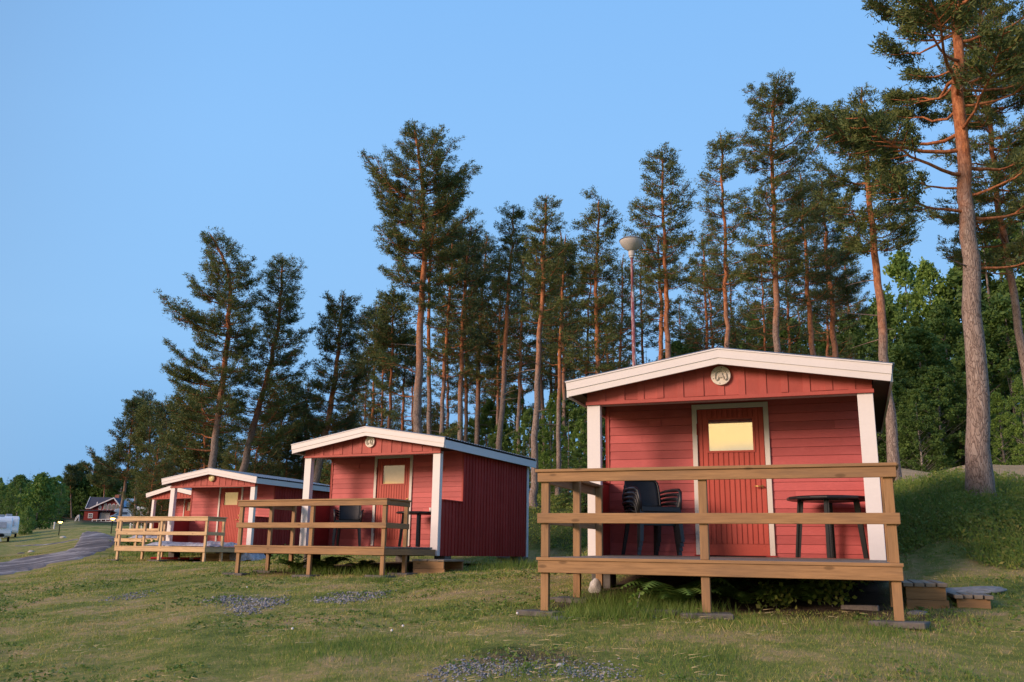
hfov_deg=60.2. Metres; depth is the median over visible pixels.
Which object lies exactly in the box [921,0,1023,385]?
pine tree
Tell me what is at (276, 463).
pine tree
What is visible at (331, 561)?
fern
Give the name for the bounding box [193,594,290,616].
gravel
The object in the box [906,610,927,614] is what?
stone
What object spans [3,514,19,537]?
caravan
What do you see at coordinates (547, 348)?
pine tree
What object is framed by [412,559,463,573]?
wooden steps
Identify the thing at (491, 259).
pine tree
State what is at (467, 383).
pine tree
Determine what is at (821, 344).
birch tree
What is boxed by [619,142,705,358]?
pine tree
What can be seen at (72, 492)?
birch tree
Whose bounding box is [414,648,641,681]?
gravel
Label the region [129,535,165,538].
plastic sheet
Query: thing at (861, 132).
pine tree
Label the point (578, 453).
leafy tree
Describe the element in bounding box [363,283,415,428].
pine tree
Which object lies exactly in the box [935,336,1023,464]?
leafy tree
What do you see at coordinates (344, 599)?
gravel
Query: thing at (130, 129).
sky
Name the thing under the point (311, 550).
deck
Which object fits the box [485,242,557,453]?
pine tree
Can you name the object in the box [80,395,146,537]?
pine tree
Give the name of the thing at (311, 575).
paving slab
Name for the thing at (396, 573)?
paving slab
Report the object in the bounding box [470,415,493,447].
pine tree
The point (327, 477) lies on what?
pine tree
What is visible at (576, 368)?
pine tree
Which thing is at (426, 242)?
pine tree
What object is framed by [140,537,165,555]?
leafy plant
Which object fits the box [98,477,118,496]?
leafy tree
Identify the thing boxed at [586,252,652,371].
pine tree
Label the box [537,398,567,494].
birch tree
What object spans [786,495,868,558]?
round table
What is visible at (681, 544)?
stacking chair
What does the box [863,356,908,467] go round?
leafy tree
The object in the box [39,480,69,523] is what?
leafy tree
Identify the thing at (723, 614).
paving slab
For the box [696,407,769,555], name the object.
door
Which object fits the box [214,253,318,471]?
pine tree
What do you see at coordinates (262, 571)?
paving slab
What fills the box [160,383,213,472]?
pine tree
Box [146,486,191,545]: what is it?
cabin
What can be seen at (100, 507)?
red house
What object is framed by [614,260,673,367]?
pine tree
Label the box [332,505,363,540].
stacking chair
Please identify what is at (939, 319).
leafy tree
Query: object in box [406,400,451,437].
pine tree
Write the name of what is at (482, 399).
pine tree
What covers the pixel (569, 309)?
pine tree
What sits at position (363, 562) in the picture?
fern
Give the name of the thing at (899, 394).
leafy tree
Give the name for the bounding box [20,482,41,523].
leafy tree
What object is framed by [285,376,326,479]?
pine tree
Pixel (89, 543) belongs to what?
road
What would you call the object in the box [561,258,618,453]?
pine tree
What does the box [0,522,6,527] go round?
front window
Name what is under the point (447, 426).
pine tree
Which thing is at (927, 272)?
birch tree
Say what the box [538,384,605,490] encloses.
leafy tree
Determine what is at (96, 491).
leafy tree
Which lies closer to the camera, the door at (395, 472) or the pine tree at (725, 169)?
the door at (395, 472)
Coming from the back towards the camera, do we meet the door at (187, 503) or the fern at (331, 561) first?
the door at (187, 503)
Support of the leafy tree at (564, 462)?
on the ground at (874, 593)
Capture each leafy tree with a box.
[0,483,15,514]
[0,484,11,514]
[1,480,29,515]
[14,472,59,529]
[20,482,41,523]
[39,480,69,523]
[40,477,71,507]
[70,477,90,515]
[72,485,89,515]
[84,485,101,501]
[84,485,101,509]
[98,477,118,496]
[99,481,121,496]
[107,481,137,499]
[119,479,145,502]
[446,423,457,438]
[468,397,505,450]
[486,420,515,453]
[511,407,549,492]
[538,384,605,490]
[550,453,572,493]
[561,405,605,468]
[565,447,586,496]
[584,418,605,481]
[656,339,682,360]
[673,337,702,356]
[817,314,896,382]
[847,294,941,464]
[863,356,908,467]
[876,380,928,469]
[879,323,966,471]
[880,341,948,466]
[896,388,948,472]
[897,365,966,471]
[907,263,1023,394]
[913,300,1003,466]
[928,218,1023,435]
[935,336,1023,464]
[950,292,1023,464]
[989,251,1023,455]
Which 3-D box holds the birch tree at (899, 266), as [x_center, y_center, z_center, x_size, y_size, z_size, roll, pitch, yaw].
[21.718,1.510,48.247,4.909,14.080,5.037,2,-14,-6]
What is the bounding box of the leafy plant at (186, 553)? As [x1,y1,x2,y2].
[166,552,198,555]
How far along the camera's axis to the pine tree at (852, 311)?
61.33 m
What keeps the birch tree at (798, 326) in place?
on the ground at (874, 593)
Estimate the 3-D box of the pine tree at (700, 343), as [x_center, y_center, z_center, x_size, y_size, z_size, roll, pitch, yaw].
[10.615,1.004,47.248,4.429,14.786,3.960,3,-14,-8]
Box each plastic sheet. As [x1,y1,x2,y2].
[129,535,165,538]
[146,541,236,546]
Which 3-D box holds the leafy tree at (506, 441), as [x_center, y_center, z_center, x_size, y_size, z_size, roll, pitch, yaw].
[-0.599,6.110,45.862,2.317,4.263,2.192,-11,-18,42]
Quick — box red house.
[80,487,133,520]
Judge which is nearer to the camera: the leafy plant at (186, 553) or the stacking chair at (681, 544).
the stacking chair at (681, 544)
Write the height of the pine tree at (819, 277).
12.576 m
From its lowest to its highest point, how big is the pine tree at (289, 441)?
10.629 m
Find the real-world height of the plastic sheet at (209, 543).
0.180 m
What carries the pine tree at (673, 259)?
on the ground at (874, 593)
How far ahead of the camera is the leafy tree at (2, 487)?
161.26 m
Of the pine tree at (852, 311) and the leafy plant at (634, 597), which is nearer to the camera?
the leafy plant at (634, 597)
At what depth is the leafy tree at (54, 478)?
204.65 m
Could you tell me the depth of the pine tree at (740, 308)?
62.42 m
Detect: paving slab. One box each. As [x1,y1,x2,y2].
[222,572,249,575]
[253,570,279,572]
[292,574,322,577]
[365,575,395,577]
[387,572,416,574]
[516,609,564,616]
[550,596,591,602]
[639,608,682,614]
[680,611,733,619]
[868,620,930,629]
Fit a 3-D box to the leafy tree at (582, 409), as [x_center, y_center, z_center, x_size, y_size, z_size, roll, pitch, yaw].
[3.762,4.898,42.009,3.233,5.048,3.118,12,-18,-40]
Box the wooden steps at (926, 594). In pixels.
[901,579,993,608]
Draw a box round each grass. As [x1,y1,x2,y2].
[100,551,1023,681]
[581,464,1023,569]
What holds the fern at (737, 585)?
on the ground at (874, 593)
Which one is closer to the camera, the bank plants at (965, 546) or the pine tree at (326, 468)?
the bank plants at (965, 546)
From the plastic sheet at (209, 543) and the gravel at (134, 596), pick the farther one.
the plastic sheet at (209, 543)
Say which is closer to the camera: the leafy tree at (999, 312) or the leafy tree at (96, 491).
the leafy tree at (999, 312)
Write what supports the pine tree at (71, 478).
on the ground at (874, 593)
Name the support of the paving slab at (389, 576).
on the ground at (874, 593)
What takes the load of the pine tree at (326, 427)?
on the ground at (874, 593)
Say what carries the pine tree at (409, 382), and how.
on the ground at (874, 593)
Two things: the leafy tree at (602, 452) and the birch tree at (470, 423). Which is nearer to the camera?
the leafy tree at (602, 452)
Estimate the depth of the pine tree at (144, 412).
67.39 m
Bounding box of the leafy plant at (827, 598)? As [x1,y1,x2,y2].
[808,579,868,606]
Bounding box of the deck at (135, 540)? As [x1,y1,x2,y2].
[114,519,167,550]
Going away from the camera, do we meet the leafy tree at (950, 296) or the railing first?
the railing
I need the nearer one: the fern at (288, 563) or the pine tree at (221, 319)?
the fern at (288, 563)
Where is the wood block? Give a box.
[841,605,879,610]
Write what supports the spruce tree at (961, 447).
on the ground at (874, 593)
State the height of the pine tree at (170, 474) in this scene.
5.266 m
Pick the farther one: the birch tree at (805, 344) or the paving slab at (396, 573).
the birch tree at (805, 344)
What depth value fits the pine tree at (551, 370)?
52.57 m
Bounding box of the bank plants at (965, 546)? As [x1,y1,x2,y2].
[897,490,1023,569]
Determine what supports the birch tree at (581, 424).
on the ground at (874, 593)
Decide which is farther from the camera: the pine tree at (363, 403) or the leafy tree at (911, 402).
the pine tree at (363, 403)
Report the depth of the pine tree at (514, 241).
39.55 m
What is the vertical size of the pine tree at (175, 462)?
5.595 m
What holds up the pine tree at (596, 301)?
on the ground at (874, 593)
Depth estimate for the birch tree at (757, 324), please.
57.49 m
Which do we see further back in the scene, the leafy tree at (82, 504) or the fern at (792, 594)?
the leafy tree at (82, 504)
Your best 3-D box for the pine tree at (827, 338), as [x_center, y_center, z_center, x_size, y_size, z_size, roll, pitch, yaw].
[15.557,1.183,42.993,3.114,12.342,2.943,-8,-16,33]
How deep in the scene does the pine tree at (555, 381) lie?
50.83 m
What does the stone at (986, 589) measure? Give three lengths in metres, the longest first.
0.843 x 0.433 x 0.107 m
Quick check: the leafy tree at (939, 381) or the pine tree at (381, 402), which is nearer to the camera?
the leafy tree at (939, 381)
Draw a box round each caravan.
[0,515,12,541]
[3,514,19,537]
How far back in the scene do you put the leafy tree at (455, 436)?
57.85 m
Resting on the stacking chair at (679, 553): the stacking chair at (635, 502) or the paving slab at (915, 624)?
the stacking chair at (635, 502)
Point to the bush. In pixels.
(27, 513)
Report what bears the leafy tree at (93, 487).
on the ground at (874, 593)
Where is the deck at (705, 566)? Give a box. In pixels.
[535,462,904,620]
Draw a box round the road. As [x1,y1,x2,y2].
[0,531,114,574]
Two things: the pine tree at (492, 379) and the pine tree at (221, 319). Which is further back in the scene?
the pine tree at (492, 379)
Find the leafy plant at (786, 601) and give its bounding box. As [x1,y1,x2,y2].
[750,579,796,610]
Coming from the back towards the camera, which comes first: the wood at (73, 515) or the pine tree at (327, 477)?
the wood at (73, 515)
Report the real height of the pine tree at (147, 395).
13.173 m
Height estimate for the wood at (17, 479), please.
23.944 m
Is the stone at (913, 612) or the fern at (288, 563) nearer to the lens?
the stone at (913, 612)
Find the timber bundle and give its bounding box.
[200,546,265,561]
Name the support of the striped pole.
on the ground at (874, 593)
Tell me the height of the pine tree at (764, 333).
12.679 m
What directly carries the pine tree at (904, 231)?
on the ground at (874, 593)
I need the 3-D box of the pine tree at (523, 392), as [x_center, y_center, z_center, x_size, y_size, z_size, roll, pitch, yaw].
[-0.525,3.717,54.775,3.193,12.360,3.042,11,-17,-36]
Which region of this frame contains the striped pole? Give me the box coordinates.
[150,557,199,558]
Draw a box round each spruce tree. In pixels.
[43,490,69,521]
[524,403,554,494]
[553,419,575,505]
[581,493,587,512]
[938,375,966,469]
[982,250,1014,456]
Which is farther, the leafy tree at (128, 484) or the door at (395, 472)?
the leafy tree at (128, 484)
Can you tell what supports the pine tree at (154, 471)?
on the ground at (874, 593)
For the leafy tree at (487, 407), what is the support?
on the ground at (874, 593)
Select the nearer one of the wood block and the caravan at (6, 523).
the wood block
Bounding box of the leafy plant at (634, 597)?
[624,588,647,613]
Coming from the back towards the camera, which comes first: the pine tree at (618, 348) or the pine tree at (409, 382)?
the pine tree at (618, 348)
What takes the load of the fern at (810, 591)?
on the ground at (874, 593)
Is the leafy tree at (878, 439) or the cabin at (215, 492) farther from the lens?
the leafy tree at (878, 439)
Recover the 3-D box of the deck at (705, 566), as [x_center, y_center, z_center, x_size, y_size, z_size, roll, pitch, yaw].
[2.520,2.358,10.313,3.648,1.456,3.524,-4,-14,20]
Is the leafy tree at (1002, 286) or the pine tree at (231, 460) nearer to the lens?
the leafy tree at (1002, 286)
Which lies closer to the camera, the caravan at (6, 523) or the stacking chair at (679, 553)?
the stacking chair at (679, 553)
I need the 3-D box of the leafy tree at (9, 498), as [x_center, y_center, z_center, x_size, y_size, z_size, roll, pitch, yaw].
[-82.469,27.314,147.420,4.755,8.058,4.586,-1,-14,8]
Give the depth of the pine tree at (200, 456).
57.32 m
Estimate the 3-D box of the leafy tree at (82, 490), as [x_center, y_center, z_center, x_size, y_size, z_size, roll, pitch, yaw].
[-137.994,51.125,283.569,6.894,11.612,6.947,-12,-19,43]
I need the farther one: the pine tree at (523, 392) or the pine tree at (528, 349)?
the pine tree at (523, 392)
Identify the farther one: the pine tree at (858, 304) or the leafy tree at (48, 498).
the leafy tree at (48, 498)
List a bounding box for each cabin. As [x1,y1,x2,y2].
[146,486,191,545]
[162,468,329,556]
[291,426,536,567]
[564,347,893,587]
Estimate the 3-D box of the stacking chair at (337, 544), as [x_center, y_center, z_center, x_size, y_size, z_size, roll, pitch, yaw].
[-3.717,4.223,20.106,0.682,0.859,0.685,2,-14,-6]
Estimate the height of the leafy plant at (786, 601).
0.356 m
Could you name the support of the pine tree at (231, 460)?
on the ground at (874, 593)
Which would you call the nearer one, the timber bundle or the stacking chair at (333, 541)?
the stacking chair at (333, 541)
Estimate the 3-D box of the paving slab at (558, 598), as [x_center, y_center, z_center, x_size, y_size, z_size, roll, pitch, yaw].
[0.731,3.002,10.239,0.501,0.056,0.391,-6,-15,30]
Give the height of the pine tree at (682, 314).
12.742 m
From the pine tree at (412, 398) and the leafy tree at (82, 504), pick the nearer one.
the pine tree at (412, 398)
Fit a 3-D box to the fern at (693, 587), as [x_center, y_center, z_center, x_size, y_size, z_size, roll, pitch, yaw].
[1.676,2.600,9.211,1.152,0.285,1.202,1,-13,0]
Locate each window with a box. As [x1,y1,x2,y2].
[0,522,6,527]
[99,513,109,519]
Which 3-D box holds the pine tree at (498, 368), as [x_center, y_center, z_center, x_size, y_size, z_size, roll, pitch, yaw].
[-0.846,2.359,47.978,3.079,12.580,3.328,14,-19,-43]
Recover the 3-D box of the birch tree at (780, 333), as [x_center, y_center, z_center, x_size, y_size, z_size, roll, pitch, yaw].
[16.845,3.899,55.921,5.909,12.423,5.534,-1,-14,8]
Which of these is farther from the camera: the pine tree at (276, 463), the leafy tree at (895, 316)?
the pine tree at (276, 463)
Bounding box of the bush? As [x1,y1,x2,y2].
[18,506,37,534]
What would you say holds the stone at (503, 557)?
on the ground at (874, 593)
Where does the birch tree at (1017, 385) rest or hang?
on the ground at (874, 593)
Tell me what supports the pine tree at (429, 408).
on the ground at (874, 593)
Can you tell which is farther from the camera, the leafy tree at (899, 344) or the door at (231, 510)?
the leafy tree at (899, 344)
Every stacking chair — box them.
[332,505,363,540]
[332,510,363,543]
[332,515,363,545]
[621,494,681,555]
[622,489,682,550]
[623,486,683,546]
[624,481,684,541]
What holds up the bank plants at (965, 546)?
on the ground at (874, 593)
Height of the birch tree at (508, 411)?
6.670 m
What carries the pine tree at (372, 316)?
on the ground at (874, 593)
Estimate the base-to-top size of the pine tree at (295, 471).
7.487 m
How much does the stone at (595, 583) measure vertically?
0.226 m
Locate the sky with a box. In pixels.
[0,0,1023,485]
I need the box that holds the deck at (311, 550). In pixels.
[234,498,434,574]
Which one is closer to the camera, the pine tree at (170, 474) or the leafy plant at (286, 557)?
the leafy plant at (286, 557)
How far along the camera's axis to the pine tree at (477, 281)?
43.26 m
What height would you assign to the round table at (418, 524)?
0.745 m
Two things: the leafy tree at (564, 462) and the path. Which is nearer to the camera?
the leafy tree at (564, 462)
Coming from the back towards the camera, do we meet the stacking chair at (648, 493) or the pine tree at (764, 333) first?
the pine tree at (764, 333)
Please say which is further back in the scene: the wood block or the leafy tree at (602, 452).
the leafy tree at (602, 452)
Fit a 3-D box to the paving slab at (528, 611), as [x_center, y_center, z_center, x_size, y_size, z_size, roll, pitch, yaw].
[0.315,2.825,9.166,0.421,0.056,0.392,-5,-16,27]
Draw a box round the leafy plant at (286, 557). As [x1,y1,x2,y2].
[270,544,302,565]
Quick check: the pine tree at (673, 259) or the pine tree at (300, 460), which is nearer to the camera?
the pine tree at (673, 259)
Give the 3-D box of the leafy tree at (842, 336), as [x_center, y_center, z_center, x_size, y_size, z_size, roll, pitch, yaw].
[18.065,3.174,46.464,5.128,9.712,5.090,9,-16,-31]
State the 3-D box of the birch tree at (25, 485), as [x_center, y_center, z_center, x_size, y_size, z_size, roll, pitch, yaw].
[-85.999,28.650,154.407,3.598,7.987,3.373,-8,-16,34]
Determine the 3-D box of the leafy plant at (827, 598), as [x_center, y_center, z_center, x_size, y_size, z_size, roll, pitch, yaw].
[3.286,2.537,9.063,0.686,0.457,0.617,1,-13,0]
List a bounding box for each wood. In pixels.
[0,467,233,505]
[3,464,315,515]
[6,470,116,517]
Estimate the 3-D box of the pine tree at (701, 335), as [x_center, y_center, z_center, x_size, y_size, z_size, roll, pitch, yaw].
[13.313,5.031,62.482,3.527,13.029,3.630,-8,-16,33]
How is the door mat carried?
on the deck at (705, 566)
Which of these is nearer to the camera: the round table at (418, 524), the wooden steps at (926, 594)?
the wooden steps at (926, 594)
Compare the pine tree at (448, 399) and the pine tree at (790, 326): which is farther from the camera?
the pine tree at (448, 399)
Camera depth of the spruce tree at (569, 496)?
29.73 m
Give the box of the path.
[21,539,77,545]
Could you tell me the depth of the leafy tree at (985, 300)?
43.76 m
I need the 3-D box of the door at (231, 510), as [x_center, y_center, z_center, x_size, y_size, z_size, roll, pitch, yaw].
[-9.842,6.123,30.747,0.909,1.990,0.117,-5,-15,22]
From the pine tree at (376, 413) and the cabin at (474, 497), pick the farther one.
the pine tree at (376, 413)
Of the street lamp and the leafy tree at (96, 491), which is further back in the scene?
the leafy tree at (96, 491)
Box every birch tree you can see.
[9,484,26,515]
[62,481,80,517]
[463,416,474,442]
[503,384,530,455]
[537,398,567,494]
[538,451,552,492]
[567,419,586,468]
[739,314,772,349]
[752,313,795,351]
[780,316,808,353]
[795,316,829,354]
[815,332,840,356]
[869,250,946,385]
[897,256,959,442]
[990,390,1023,464]
[1002,377,1023,464]
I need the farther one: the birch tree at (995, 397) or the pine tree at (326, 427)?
the pine tree at (326, 427)
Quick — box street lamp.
[619,236,643,365]
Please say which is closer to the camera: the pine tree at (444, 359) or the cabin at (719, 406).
the cabin at (719, 406)
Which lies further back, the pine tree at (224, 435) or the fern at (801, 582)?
the pine tree at (224, 435)
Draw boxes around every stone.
[497,556,509,560]
[588,578,602,592]
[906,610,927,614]
[946,586,1006,595]
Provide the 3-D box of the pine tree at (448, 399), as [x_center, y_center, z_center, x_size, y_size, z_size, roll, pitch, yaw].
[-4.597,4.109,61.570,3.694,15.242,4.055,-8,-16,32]
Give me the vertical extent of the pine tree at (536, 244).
11.365 m
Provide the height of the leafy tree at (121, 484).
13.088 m
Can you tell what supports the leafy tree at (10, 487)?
on the ground at (874, 593)
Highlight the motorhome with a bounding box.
[110,509,130,520]
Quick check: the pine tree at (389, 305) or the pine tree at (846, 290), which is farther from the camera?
the pine tree at (389, 305)
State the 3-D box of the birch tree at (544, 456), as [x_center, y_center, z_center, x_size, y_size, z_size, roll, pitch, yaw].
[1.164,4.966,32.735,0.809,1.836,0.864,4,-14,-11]
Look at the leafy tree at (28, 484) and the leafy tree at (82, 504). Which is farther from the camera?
the leafy tree at (82, 504)
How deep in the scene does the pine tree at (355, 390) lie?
63.64 m
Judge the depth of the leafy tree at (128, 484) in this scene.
281.87 m
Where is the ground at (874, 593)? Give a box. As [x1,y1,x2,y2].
[0,465,1023,681]
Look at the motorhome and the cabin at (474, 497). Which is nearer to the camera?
the cabin at (474, 497)
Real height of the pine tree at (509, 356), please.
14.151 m
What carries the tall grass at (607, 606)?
on the ground at (874, 593)
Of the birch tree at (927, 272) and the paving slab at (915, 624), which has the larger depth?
the birch tree at (927, 272)
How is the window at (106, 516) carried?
in the red house
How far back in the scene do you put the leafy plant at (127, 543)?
47.61 m
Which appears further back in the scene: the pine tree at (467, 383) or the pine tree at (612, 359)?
the pine tree at (612, 359)
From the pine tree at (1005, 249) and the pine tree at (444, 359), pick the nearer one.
the pine tree at (1005, 249)
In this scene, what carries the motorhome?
on the ground at (874, 593)
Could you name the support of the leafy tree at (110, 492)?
on the ground at (874, 593)
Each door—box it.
[184,499,190,515]
[216,488,241,542]
[373,458,409,545]
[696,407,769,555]
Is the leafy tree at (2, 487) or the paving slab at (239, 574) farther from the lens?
the leafy tree at (2, 487)
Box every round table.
[396,511,430,546]
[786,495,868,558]
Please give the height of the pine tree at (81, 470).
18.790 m
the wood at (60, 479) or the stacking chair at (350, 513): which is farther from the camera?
the wood at (60, 479)
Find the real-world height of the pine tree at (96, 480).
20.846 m
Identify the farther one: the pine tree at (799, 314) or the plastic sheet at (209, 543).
the pine tree at (799, 314)
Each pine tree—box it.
[62,463,81,517]
[75,461,92,518]
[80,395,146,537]
[84,456,122,496]
[118,443,172,527]
[123,397,168,508]
[125,388,156,535]
[143,399,185,464]
[146,458,177,515]
[149,453,188,513]
[152,226,272,467]
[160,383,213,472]
[165,380,238,471]
[209,431,240,468]
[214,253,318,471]
[217,436,254,472]
[226,416,282,476]
[249,430,291,477]
[251,375,308,476]
[260,422,315,479]
[281,433,319,482]
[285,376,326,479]
[285,429,330,483]
[289,289,376,482]
[314,406,359,484]
[333,349,374,424]
[346,303,403,424]
[351,352,387,426]
[357,118,482,436]
[357,322,408,429]
[359,403,388,426]
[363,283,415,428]
[380,325,426,430]
[392,349,436,433]
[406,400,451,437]
[407,174,480,434]
[410,220,482,433]
[422,403,457,438]
[425,247,493,441]
[425,295,471,427]
[434,220,494,440]
[449,303,507,439]
[452,231,505,444]
[467,273,525,442]
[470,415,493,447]
[474,326,516,447]
[484,312,532,438]
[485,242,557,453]
[491,201,532,449]
[499,305,545,450]
[503,235,574,453]
[509,194,574,508]
[525,256,575,447]
[529,230,593,495]
[529,270,582,495]
[533,229,592,496]
[553,321,593,443]
[559,185,626,375]
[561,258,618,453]
[577,294,631,375]
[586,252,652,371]
[601,322,636,368]
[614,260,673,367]
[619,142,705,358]
[634,230,688,359]
[655,303,695,360]
[669,232,750,355]
[681,260,745,348]
[687,326,708,349]
[690,130,762,347]
[701,261,757,349]
[725,68,827,352]
[730,261,794,352]
[736,300,761,340]
[750,238,823,354]
[776,168,846,355]
[787,304,808,354]
[796,0,1023,496]
[796,247,859,358]
[797,173,871,357]
[807,82,926,479]
[816,249,876,359]
[824,292,864,358]
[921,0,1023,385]
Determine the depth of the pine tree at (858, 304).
50.37 m
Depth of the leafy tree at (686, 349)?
51.18 m
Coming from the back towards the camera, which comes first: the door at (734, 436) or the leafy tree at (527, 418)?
the leafy tree at (527, 418)
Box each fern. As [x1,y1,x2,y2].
[274,559,312,568]
[303,556,354,568]
[346,560,379,569]
[621,577,734,604]
[690,576,770,596]
[711,582,789,603]
[745,585,809,602]
[772,579,872,598]
[773,579,845,601]
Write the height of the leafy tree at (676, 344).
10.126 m
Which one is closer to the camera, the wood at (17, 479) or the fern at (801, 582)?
the fern at (801, 582)
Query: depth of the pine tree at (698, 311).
54.18 m
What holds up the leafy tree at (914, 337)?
on the ground at (874, 593)
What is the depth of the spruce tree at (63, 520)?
201.61 m
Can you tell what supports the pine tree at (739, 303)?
on the ground at (874, 593)
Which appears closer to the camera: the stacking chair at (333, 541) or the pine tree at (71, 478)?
the stacking chair at (333, 541)
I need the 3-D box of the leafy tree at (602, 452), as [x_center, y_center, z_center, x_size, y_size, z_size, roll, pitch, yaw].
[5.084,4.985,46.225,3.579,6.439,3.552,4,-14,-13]
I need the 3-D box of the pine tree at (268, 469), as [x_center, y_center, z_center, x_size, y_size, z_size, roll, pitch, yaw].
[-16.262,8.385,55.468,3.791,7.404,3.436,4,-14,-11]
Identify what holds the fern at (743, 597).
on the ground at (874, 593)
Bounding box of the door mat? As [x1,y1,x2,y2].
[710,555,765,556]
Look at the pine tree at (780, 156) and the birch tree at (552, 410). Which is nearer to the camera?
the pine tree at (780, 156)
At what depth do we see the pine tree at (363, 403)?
59.91 m
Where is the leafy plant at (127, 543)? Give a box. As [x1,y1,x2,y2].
[108,535,145,545]
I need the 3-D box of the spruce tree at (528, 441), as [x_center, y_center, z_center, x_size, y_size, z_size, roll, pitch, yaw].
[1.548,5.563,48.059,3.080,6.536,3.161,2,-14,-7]
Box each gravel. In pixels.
[99,589,158,601]
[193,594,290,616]
[307,589,396,604]
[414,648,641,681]
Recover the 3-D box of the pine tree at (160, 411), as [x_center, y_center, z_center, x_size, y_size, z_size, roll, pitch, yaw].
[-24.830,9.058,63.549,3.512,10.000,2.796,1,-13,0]
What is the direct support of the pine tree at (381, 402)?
on the ground at (874, 593)

